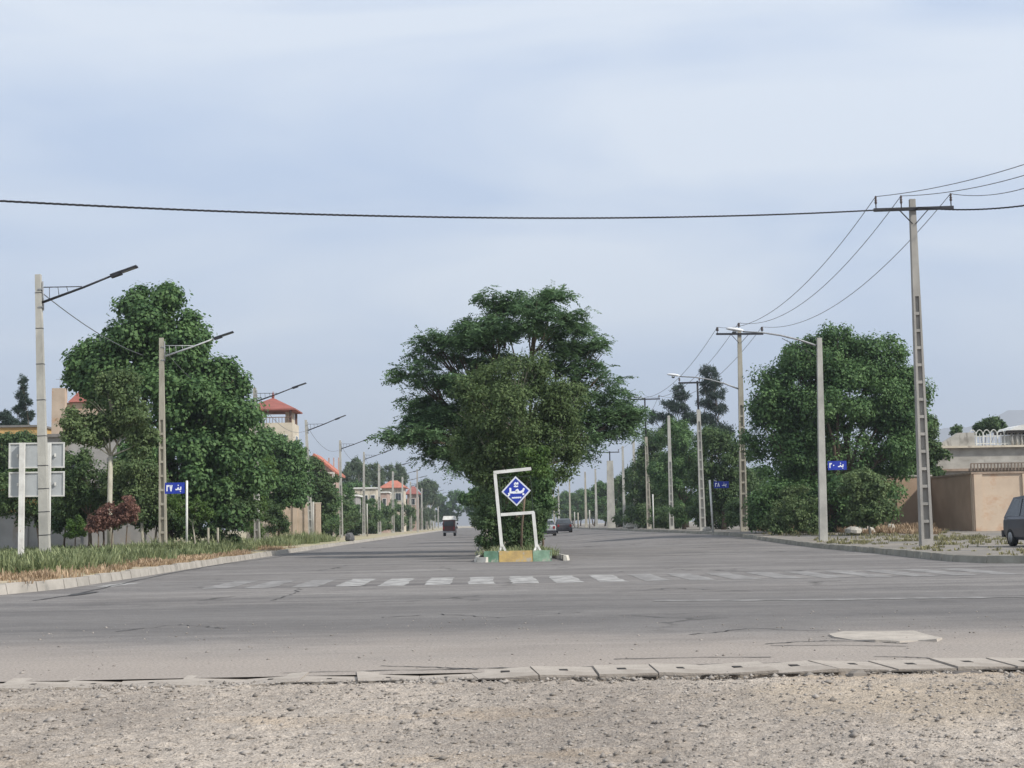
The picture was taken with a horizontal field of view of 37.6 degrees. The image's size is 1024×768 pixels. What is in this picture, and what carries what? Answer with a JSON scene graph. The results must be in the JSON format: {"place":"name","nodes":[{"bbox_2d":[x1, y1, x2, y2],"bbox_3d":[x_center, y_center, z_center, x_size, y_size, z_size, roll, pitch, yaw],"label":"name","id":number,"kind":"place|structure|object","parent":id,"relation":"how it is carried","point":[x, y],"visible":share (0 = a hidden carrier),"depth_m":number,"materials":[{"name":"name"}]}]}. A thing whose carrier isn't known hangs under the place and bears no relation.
{"place":"outdoors","nodes":[
{"label":"outdoors","id":0,"kind":"place"},
{"bbox_2d":[0,513,158,548],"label":"garden wall","id":1,"kind":"structure","parent":0,"point":[8,532],"depth_m":77.07,"materials":[{"name":"grey paint"}]},
{"bbox_2d":[51,388,117,433],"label":"roofed house","id":2,"kind":"structure","parent":0,"point":[59,398],"depth_m":110.95,"materials":[{"name":"beige paint"}]},
{"bbox_2d":[47,434,126,499],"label":"grey house","id":3,"kind":"structure","parent":0,"point":[99,454],"depth_m":87.58,"materials":[{"name":"paint"}]},
{"bbox_2d":[0,528,442,583],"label":"verge","id":4,"kind":"structure","parent":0,"point":[360,537],"depth_m":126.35,"materials":[{"name":"soil"}]},
{"bbox_2d":[0,430,36,471],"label":"tree","id":5,"kind":"object","parent":4,"relation":"on","point":[23,436],"visible":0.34,"depth_m":98.86,"materials":[{"name":"green plant"}]},
{"bbox_2d":[10,372,35,424],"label":"pine tree","id":6,"kind":"object","parent":4,"relation":"on","point":[21,407],"visible":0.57,"depth_m":134.44,"materials":[{"name":"green plant"}]},
{"bbox_2d":[0,425,50,511],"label":"ochre building","id":7,"kind":"structure","parent":4,"relation":"on","point":[13,428],"depth_m":119.47,"materials":[{"name":"paint"}]},
{"bbox_2d":[0,449,71,548],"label":"tree","id":8,"kind":"object","parent":4,"relation":"on","point":[8,505],"visible":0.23,"depth_m":70.93,"materials":[{"name":"green plant"}]},
{"bbox_2d":[8,442,64,556],"bbox_3d":[-14.909,3.726,46.999,1.750,3.792,0.210,-1,-5,-1],"label":"road signboard","id":9,"kind":"object","parent":4,"relation":"on","point":[23,484],"visible":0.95,"depth_m":47.14,"materials":[{"name":"white paint"}]},
{"bbox_2d":[36,499,88,546],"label":"bush","id":10,"kind":"object","parent":4,"relation":"on","point":[57,526],"visible":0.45,"depth_m":68.02,"materials":[{"name":"green plant"}]},
{"bbox_2d":[62,515,87,548],"bbox_3d":[-16.669,5.821,57.453,1.003,1.725,1.087,2,-6,-28],"label":"green shrub","id":11,"kind":"object","parent":4,"relation":"on","point":[74,528],"visible":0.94,"depth_m":57.28,"materials":[{"name":"green plant"}]},
{"bbox_2d":[35,265,137,550],"bbox_3d":[-12.884,0.909,45.788,3.191,9.006,0.260,-3,-5,-1],"label":"street lamp","id":12,"kind":"object","parent":4,"relation":"on","point":[44,535],"visible":0.98,"depth_m":45.70,"materials":[{"name":"concrete"}]},
{"bbox_2d":[51,447,122,547],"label":"tree","id":13,"kind":"object","parent":4,"relation":"on","point":[81,487],"visible":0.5,"depth_m":66.25,"materials":[{"name":"green plant"}]},
{"bbox_2d":[84,509,107,550],"bbox_3d":[-15.559,5.624,56.389,1.007,1.882,0.886,-1,-5,-1],"label":"red shrub","id":14,"kind":"object","parent":4,"relation":"on","point":[95,523],"visible":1,"depth_m":56.25,"materials":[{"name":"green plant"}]},
{"bbox_2d":[54,366,163,547],"bbox_3d":[-15.930,3.083,59.695,4.240,7.580,2.374,-1,-5,-1],"label":"young tree","id":15,"kind":"object","parent":4,"relation":"on","point":[104,427],"visible":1,"depth_m":59.52,"materials":[{"name":"green plant"}]},
{"bbox_2d":[96,501,124,548],"bbox_3d":[-15.014,5.474,56.451,1.205,2.179,0.889,-1,-5,-1],"label":"red shrub","id":16,"kind":"object","parent":4,"relation":"on","point":[110,519],"visible":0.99,"depth_m":56.30,"materials":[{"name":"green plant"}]},
{"bbox_2d":[114,494,140,548],"bbox_3d":[-14.495,5.346,56.463,1.026,2.416,1.142,-1,-5,-1],"label":"tree","id":17,"kind":"object","parent":4,"relation":"on","point":[130,509],"visible":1,"depth_m":56.33,"materials":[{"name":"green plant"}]},
{"bbox_2d":[98,451,176,544],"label":"tree","id":18,"kind":"object","parent":4,"relation":"on","point":[135,478],"visible":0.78,"depth_m":65.20,"materials":[{"name":"green plant"}]},
{"bbox_2d":[0,543,297,583],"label":"dry grass","id":19,"kind":"structure","parent":4,"relation":"on","point":[38,575],"depth_m":36.37,"materials":[{"name":"plant"}]},
{"bbox_2d":[130,490,188,540],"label":"bush","id":20,"kind":"object","parent":4,"relation":"on","point":[150,522],"visible":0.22,"depth_m":68.27,"materials":[{"name":"green plant"}]},
{"bbox_2d":[0,530,340,574],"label":"green weeds","id":21,"kind":"object","parent":4,"relation":"on","point":[37,559],"visible":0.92,"depth_m":47.39,"materials":[{"name":"green plant"}]},
{"bbox_2d":[59,280,282,540],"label":"plane tree","id":22,"kind":"object","parent":4,"relation":"on","point":[215,445],"visible":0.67,"depth_m":69.75,"materials":[{"name":"green plant"}]},
{"bbox_2d":[167,494,216,543],"bbox_3d":[-13.575,5.899,63.455,2.209,2.580,1.264,-1,-5,-1],"label":"tree","id":23,"kind":"object","parent":4,"relation":"on","point":[174,502],"visible":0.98,"depth_m":63.38,"materials":[{"name":"green plant"}]},
{"bbox_2d":[159,331,233,543],"bbox_3d":[-13.252,2.428,63.119,3.201,9.279,0.260,-2,-5,-1],"label":"street lamp","id":24,"kind":"object","parent":4,"relation":"on","point":[162,497],"visible":0.89,"depth_m":63.06,"materials":[{"name":"grey concrete"}]},
{"bbox_2d":[178,484,262,544],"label":"bush","id":25,"kind":"object","parent":4,"relation":"on","point":[212,526],"visible":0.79,"depth_m":69.18,"materials":[{"name":"green plant"}]},
{"bbox_2d":[237,454,278,539],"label":"bush","id":26,"kind":"object","parent":4,"relation":"on","point":[264,502],"visible":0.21,"depth_m":91.36,"materials":[{"name":"green plant"}]},
{"bbox_2d":[261,499,291,535],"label":"bush","id":27,"kind":"object","parent":4,"relation":"on","point":[275,519],"visible":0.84,"depth_m":95.19,"materials":[{"name":"green plant"}]},
{"bbox_2d":[258,423,319,536],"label":"round tree","id":28,"kind":"object","parent":4,"relation":"on","point":[294,489],"visible":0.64,"depth_m":96.90,"materials":[{"name":"green plant"}]},
{"bbox_2d":[300,455,340,528],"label":"round tree","id":29,"kind":"object","parent":4,"relation":"on","point":[326,496],"visible":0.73,"depth_m":122.83,"materials":[{"name":"green plant"}]},
{"bbox_2d":[339,438,369,537],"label":"street lamp","id":30,"kind":"object","parent":4,"relation":"on","point":[340,492],"visible":0.94,"depth_m":140.37,"materials":[{"name":"metal"}]},
{"bbox_2d":[418,479,432,520],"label":"poplar tree","id":31,"kind":"object","parent":4,"relation":"on","point":[424,487],"visible":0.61,"depth_m":328.46,"materials":[{"name":"green plant"}]},
{"bbox_2d":[247,394,302,538],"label":"tower house","id":32,"kind":"structure","parent":0,"point":[288,411],"depth_m":127.90,"materials":[{"name":"beige paint"}]},
{"bbox_2d":[269,502,320,536],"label":"garden wall","id":33,"kind":"structure","parent":0,"point":[298,518],"depth_m":117.07,"materials":[{"name":"beige paint"}]},
{"bbox_2d":[380,480,408,531],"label":"hipped house","id":34,"kind":"structure","parent":0,"point":[387,486],"depth_m":261.09,"materials":[{"name":"beige paint"}]},
{"bbox_2d":[0,562,1023,681],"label":"road","id":35,"kind":"structure","parent":0,"point":[353,614],"depth_m":17.83,"materials":[{"name":"grey asphalt"}]},
{"bbox_2d":[0,527,461,594],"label":"kerb","id":36,"kind":"structure","parent":35,"relation":"on","point":[22,587],"depth_m":37.58,"materials":[{"name":"concrete"}]},
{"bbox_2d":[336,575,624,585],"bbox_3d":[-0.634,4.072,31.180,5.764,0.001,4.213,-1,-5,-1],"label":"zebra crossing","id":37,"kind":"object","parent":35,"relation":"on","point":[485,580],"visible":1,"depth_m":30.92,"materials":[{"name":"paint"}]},
{"bbox_2d":[2,608,1022,673],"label":"road grit","id":38,"kind":"object","parent":35,"relation":"on","point":[497,638],"visible":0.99,"depth_m":15.02,"materials":[{"name":"gravel"}]},
{"bbox_2d":[203,568,1018,588],"bbox_3d":[1.959,4.028,31.200,16.141,0.001,4.277,-1,-5,-1],"label":"worn zebra crossing","id":39,"kind":"object","parent":35,"relation":"on","point":[645,577],"visible":1,"depth_m":31.03,"materials":[{"name":"paint"}]},
{"bbox_2d":[572,527,1023,562],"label":"kerb","id":40,"kind":"structure","parent":35,"relation":"on","point":[964,558],"depth_m":48.76,"materials":[{"name":"grey concrete"}]},
{"bbox_2d":[655,596,1023,600],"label":"worn road line","id":41,"kind":"object","parent":35,"relation":"on","point":[832,599],"visible":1,"depth_m":21.41,"materials":[{"name":"paint"}]},
{"bbox_2d":[828,630,941,642],"bbox_3d":[3.588,2.433,14.452,0.970,0.036,1.251,-1,-5,-1],"label":"concrete slab","id":42,"kind":"object","parent":35,"relation":"on","point":[890,636],"depth_m":14.44,"materials":[{"name":"beige concrete"}]},
{"bbox_2d":[0,671,1023,767],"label":"gravel ground","id":43,"kind":"structure","parent":0,"point":[223,758],"depth_m":8.71,"materials":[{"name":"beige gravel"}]},
{"bbox_2d":[0,669,1023,692],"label":"edge rubble","id":44,"kind":"object","parent":43,"relation":"on","point":[422,680],"visible":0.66,"depth_m":11.19,"materials":[{"name":"stone"}]},
{"bbox_2d":[0,0,1023,528],"label":"sky","id":45,"kind":"structure","parent":0,"point":[471,108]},
{"bbox_2d":[143,528,975,576],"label":"boulevard road","id":46,"kind":"structure","parent":0,"point":[581,548],"depth_m":52.79,"materials":[{"name":"grey asphalt"}]},
{"bbox_2d":[435,489,470,527],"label":"avenue tree","id":47,"kind":"object","parent":46,"relation":"on","point":[451,505],"visible":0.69,"depth_m":466.63,"materials":[{"name":"green plant"}]},
{"bbox_2d":[499,550,532,561],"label":"kerb block","id":48,"kind":"structure","parent":46,"relation":"on","point":[516,556],"depth_m":46.01,"materials":[{"name":"paint"}]},
{"bbox_2d":[429,410,1023,525],"bbox_3d":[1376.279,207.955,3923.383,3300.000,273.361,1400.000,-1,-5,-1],"label":"mountains","id":49,"kind":"structure","parent":0,"point":[1011,418],"depth_m":3746.95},
{"bbox_2d":[572,523,1023,555],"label":"verge","id":50,"kind":"structure","parent":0,"point":[982,550],"depth_m":61.28,"materials":[{"name":"green plant"}]},
{"bbox_2d":[557,487,591,525],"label":"avenue tree","id":51,"kind":"object","parent":50,"relation":"on","point":[564,502],"visible":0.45,"depth_m":344.12,"materials":[{"name":"green plant"}]},
{"bbox_2d":[589,478,625,512],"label":"avenue tree","id":52,"kind":"object","parent":50,"relation":"on","point":[601,498],"visible":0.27,"depth_m":234.94,"materials":[{"name":"green plant"}]},
{"bbox_2d":[601,449,618,527],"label":"power pole","id":53,"kind":"object","parent":50,"relation":"on","point":[610,499],"visible":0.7,"depth_m":172.65,"materials":[{"name":"concrete"}]},
{"bbox_2d":[620,426,673,527],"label":"round tree","id":54,"kind":"object","parent":50,"relation":"on","point":[637,493],"visible":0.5,"depth_m":137.41,"materials":[{"name":"green plant"}]},
{"bbox_2d":[634,395,659,528],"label":"power pole","id":55,"kind":"object","parent":50,"relation":"on","point":[648,507],"visible":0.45,"depth_m":133.00,"materials":[{"name":"grey concrete"}]},
{"bbox_2d":[647,504,692,528],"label":"hedge bush","id":56,"kind":"object","parent":50,"relation":"on","point":[662,520],"visible":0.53,"depth_m":126.81,"materials":[{"name":"green plant"}]},
{"bbox_2d":[667,416,673,529],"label":"concrete pole","id":57,"kind":"object","parent":50,"relation":"on","point":[670,490],"visible":0.91,"depth_m":116.03,"materials":[{"name":"grey concrete"}]},
{"bbox_2d":[646,383,696,438],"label":"pine tree","id":58,"kind":"object","parent":50,"relation":"on","point":[677,407],"visible":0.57,"depth_m":158.50,"materials":[{"name":"green plant"}]},
{"bbox_2d":[643,415,720,528],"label":"round tree","id":59,"kind":"object","parent":50,"relation":"on","point":[681,450],"visible":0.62,"depth_m":117.54,"materials":[{"name":"green plant"}]},
{"bbox_2d":[678,378,705,529],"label":"power pole","id":60,"kind":"object","parent":50,"relation":"on","point":[702,520],"visible":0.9,"depth_m":100.09,"materials":[{"name":"concrete"}]},
{"bbox_2d":[665,493,739,528],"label":"hedge bush","id":61,"kind":"object","parent":50,"relation":"on","point":[675,511],"visible":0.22,"depth_m":109.60,"materials":[{"name":"green plant"}]},
{"bbox_2d":[667,323,762,530],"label":"power pole","id":62,"kind":"object","parent":50,"relation":"on","point":[742,480],"visible":0.91,"depth_m":85.39,"materials":[{"name":"grey concrete"}]},
{"bbox_2d":[694,364,736,463],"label":"pine tree","id":63,"kind":"object","parent":50,"relation":"on","point":[715,407],"visible":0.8,"depth_m":160.59,"materials":[{"name":"green plant"}]},
{"bbox_2d":[683,423,760,529],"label":"round tree","id":64,"kind":"object","parent":50,"relation":"on","point":[716,442],"visible":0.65,"depth_m":102.54,"materials":[{"name":"green plant"}]},
{"bbox_2d":[721,495,775,529],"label":"hedge bush","id":65,"kind":"object","parent":50,"relation":"on","point":[732,511],"visible":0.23,"depth_m":91.00,"materials":[{"name":"green plant"}]},
{"bbox_2d":[726,327,827,540],"bbox_3d":[11.268,2.124,63.996,4.170,9.141,0.300,0,-5,-1],"label":"street lamp","id":66,"kind":"object","parent":50,"relation":"on","point":[822,512],"visible":1,"depth_m":63.91,"materials":[{"name":"metal"}]},
{"bbox_2d":[760,484,818,535],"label":"bush","id":67,"kind":"object","parent":50,"relation":"on","point":[798,515],"visible":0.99,"depth_m":73.78,"materials":[{"name":"green plant"}]},
{"bbox_2d":[731,319,937,532],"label":"ash tree","id":68,"kind":"object","parent":50,"relation":"on","point":[864,367],"visible":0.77,"depth_m":77.64,"materials":[{"name":"green plant"}]},
{"bbox_2d":[836,466,896,534],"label":"tree","id":69,"kind":"object","parent":50,"relation":"on","point":[867,510],"visible":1,"depth_m":70.68,"materials":[{"name":"green plant"}]},
{"bbox_2d":[845,475,931,527],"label":"yard wall","id":70,"kind":"structure","parent":50,"relation":"on","point":[909,509],"depth_m":82.01,"materials":[{"name":"concrete"}]},
{"bbox_2d":[873,193,953,545],"bbox_3d":[13.803,-0.529,50.922,2.742,11.994,0.358,-1,-5,-1],"label":"power pole","id":71,"kind":"object","parent":50,"relation":"on","point":[925,525],"visible":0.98,"depth_m":50.78,"materials":[{"name":"grey concrete"}]},
{"bbox_2d":[0,200,917,218],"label":"twisted cable","id":72,"kind":"object","parent":71,"relation":"attached to","point":[89,205],"visible":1,"depth_m":40.01,"materials":[{"name":"black rubber"}]},
{"bbox_2d":[901,414,952,476],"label":"round tree","id":73,"kind":"object","parent":50,"relation":"on","point":[937,452],"visible":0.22,"depth_m":84.13,"materials":[{"name":"green plant"}]},
{"bbox_2d":[930,473,971,530],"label":"yard wall","id":74,"kind":"structure","parent":50,"relation":"on","point":[951,500],"depth_m":78.39,"materials":[{"name":"beige paint"}]},
{"bbox_2d":[895,425,1023,474],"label":"terrace building","id":75,"kind":"structure","parent":50,"relation":"on","point":[1007,454],"depth_m":88.50,"materials":[{"name":"paint"}]},
{"bbox_2d":[948,414,1008,444],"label":"round tree","id":76,"kind":"object","parent":50,"relation":"on","point":[996,423],"visible":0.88,"depth_m":120.50,"materials":[{"name":"green plant"}]},
{"bbox_2d":[968,471,1023,530],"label":"yard wall","id":77,"kind":"structure","parent":50,"relation":"on","point":[993,494],"depth_m":75.09,"materials":[{"name":"beige paint"}]},
{"bbox_2d":[1001,496,1023,545],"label":"hatchback car","id":78,"kind":"object","parent":50,"relation":"on","point":[1012,531],"visible":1,"depth_m":47.66,"materials":[{"name":"blue paint"}]},
{"bbox_2d":[753,522,944,533],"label":"grass","id":79,"kind":"structure","parent":0,"point":[906,528],"depth_m":73.81,"materials":[{"name":"plant"}]},
{"label":"gravel lot","id":80,"kind":"structure","parent":0,"visible":0},
{"bbox_2d":[0,678,70,691],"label":"drain cover","id":81,"kind":"object","parent":80,"relation":"on","point":[10,684],"visible":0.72,"depth_m":11.47,"materials":[{"name":"concrete"}]},
{"bbox_2d":[56,677,124,690],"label":"drain cover","id":82,"kind":"object","parent":80,"relation":"on","point":[75,683],"visible":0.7,"depth_m":11.47,"materials":[{"name":"concrete"}]},
{"bbox_2d":[117,678,183,688],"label":"drain cover","id":83,"kind":"object","parent":80,"relation":"on","point":[154,682],"visible":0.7,"depth_m":11.52,"materials":[{"name":"concrete"}]},
{"bbox_2d":[176,675,249,687],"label":"drain cover","id":84,"kind":"object","parent":80,"relation":"on","point":[187,680],"visible":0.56,"depth_m":11.53,"materials":[{"name":"concrete"}]},
{"bbox_2d":[242,672,308,686],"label":"drain cover","id":85,"kind":"object","parent":80,"relation":"on","point":[297,677],"visible":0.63,"depth_m":11.52,"materials":[{"name":"concrete"}]},
{"bbox_2d":[299,675,356,684],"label":"drain cover","id":86,"kind":"object","parent":80,"relation":"on","point":[338,678],"visible":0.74,"depth_m":11.53,"materials":[{"name":"concrete"}]},
{"bbox_2d":[357,671,419,682],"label":"drain cover","id":87,"kind":"object","parent":80,"relation":"on","point":[372,677],"visible":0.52,"depth_m":11.58,"materials":[{"name":"concrete"}]},
{"bbox_2d":[419,673,478,682],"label":"drain cover","id":88,"kind":"object","parent":80,"relation":"on","point":[452,676],"visible":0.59,"depth_m":11.62,"materials":[{"name":"concrete"}]},
{"bbox_2d":[471,667,538,681],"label":"drain cover","id":89,"kind":"object","parent":80,"relation":"on","point":[525,673],"visible":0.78,"depth_m":11.48,"materials":[{"name":"concrete"}]},
{"bbox_2d":[530,666,597,681],"bbox_3d":[0.396,2.266,11.620,0.488,0.114,0.697,-1,-5,-1],"label":"drain cover","id":90,"kind":"object","parent":80,"relation":"on","point":[542,672],"visible":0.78,"depth_m":11.51,"materials":[{"name":"concrete"}]},
{"bbox_2d":[593,664,657,681],"bbox_3d":[0.873,2.261,11.631,0.441,0.109,0.711,-1,-5,-1],"label":"drain cover","id":91,"kind":"object","parent":80,"relation":"on","point":[620,671],"visible":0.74,"depth_m":11.48,"materials":[{"name":"concrete"}]},
{"bbox_2d":[649,663,718,679],"bbox_3d":[1.324,2.251,11.642,0.447,0.115,0.722,-1,-5,-1],"label":"drain cover","id":92,"kind":"object","parent":80,"relation":"on","point":[694,670],"visible":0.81,"depth_m":11.47,"materials":[{"name":"concrete"}]},
{"bbox_2d":[698,661,778,679],"bbox_3d":[1.740,2.244,11.644,0.515,0.114,0.738,-1,-5,-1],"label":"drain cover","id":93,"kind":"object","parent":80,"relation":"on","point":[755,668],"visible":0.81,"depth_m":11.49,"materials":[{"name":"concrete"}]},
{"bbox_2d":[766,661,838,676],"bbox_3d":[2.217,2.236,11.652,0.464,0.117,0.745,-1,-5,-1],"label":"drain cover","id":94,"kind":"object","parent":80,"relation":"on","point":[803,667],"visible":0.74,"depth_m":11.50,"materials":[{"name":"concrete"}]},
{"bbox_2d":[808,660,896,675],"bbox_3d":[2.633,2.227,11.648,0.526,0.119,0.672,-1,-5,-1],"label":"drain cover","id":95,"kind":"object","parent":80,"relation":"on","point":[845,667],"visible":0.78,"depth_m":11.55,"materials":[{"name":"concrete"}]},
{"bbox_2d":[868,660,956,674],"bbox_3d":[3.104,2.228,11.671,0.492,0.104,0.709,-1,-5,-1],"label":"drain cover","id":96,"kind":"object","parent":80,"relation":"on","point":[913,664],"visible":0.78,"depth_m":11.58,"materials":[{"name":"concrete"}]},
{"bbox_2d":[930,658,1015,672],"bbox_3d":[3.580,2.217,11.695,0.438,0.114,0.726,-1,-5,-1],"label":"drain cover","id":97,"kind":"object","parent":80,"relation":"on","point":[964,664],"visible":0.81,"depth_m":11.56,"materials":[{"name":"concrete"}]},
{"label":"median soil","id":98,"kind":"structure","parent":0,"visible":0},
{"bbox_2d":[364,279,656,516],"bbox_3d":[-0.040,1.285,63.126,12.067,11.206,8.360,-1,-5,-1],"label":"locust tree","id":99,"kind":"object","parent":98,"relation":"on","point":[431,419],"visible":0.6,"depth_m":61.83,"materials":[{"name":"green plant"}]},
{"bbox_2d":[473,489,551,550],"bbox_3d":[0.055,4.646,50.802,2.760,2.313,1.275,-1,-5,-1],"label":"bush","id":100,"kind":"object","parent":98,"relation":"on","point":[511,529],"visible":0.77,"depth_m":50.61,"materials":[{"name":"green plant"}]},
{"bbox_2d":[493,467,540,551],"bbox_3d":[0.171,3.925,46.875,1.470,2.646,0.311,-1,-5,-1],"label":"street name sign","id":101,"kind":"object","parent":98,"relation":"on","point":[516,491],"visible":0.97,"depth_m":46.81,"materials":[{"name":"white metal"}]},
{"bbox_2d":[474,544,559,555],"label":"median weeds","id":102,"kind":"object","parent":98,"relation":"on","point":[555,552],"visible":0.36,"depth_m":47.49,"materials":[{"name":"green plant"}]},
{"bbox_2d":[444,347,592,518],"bbox_3d":[0.241,2.312,54.396,5.544,7.515,4.006,-1,-5,-1],"label":"elm tree","id":103,"kind":"object","parent":98,"relation":"on","point":[492,423],"visible":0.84,"depth_m":54.14,"materials":[{"name":"green plant"}]},
{"bbox_2d":[507,445,553,550],"bbox_3d":[0.626,3.840,50.133,1.593,3.613,1.069,-1,-5,-1],"label":"tree","id":104,"kind":"object","parent":98,"relation":"on","point":[537,463],"visible":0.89,"depth_m":50.06,"materials":[{"name":"green plant"}]},
{"bbox_2d":[529,468,556,547],"bbox_3d":[1.028,4.222,51.709,1.112,3.143,1.142,-1,-5,-1],"label":"tree","id":105,"kind":"object","parent":98,"relation":"on","point":[544,487],"visible":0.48,"depth_m":51.53,"materials":[{"name":"green plant"}]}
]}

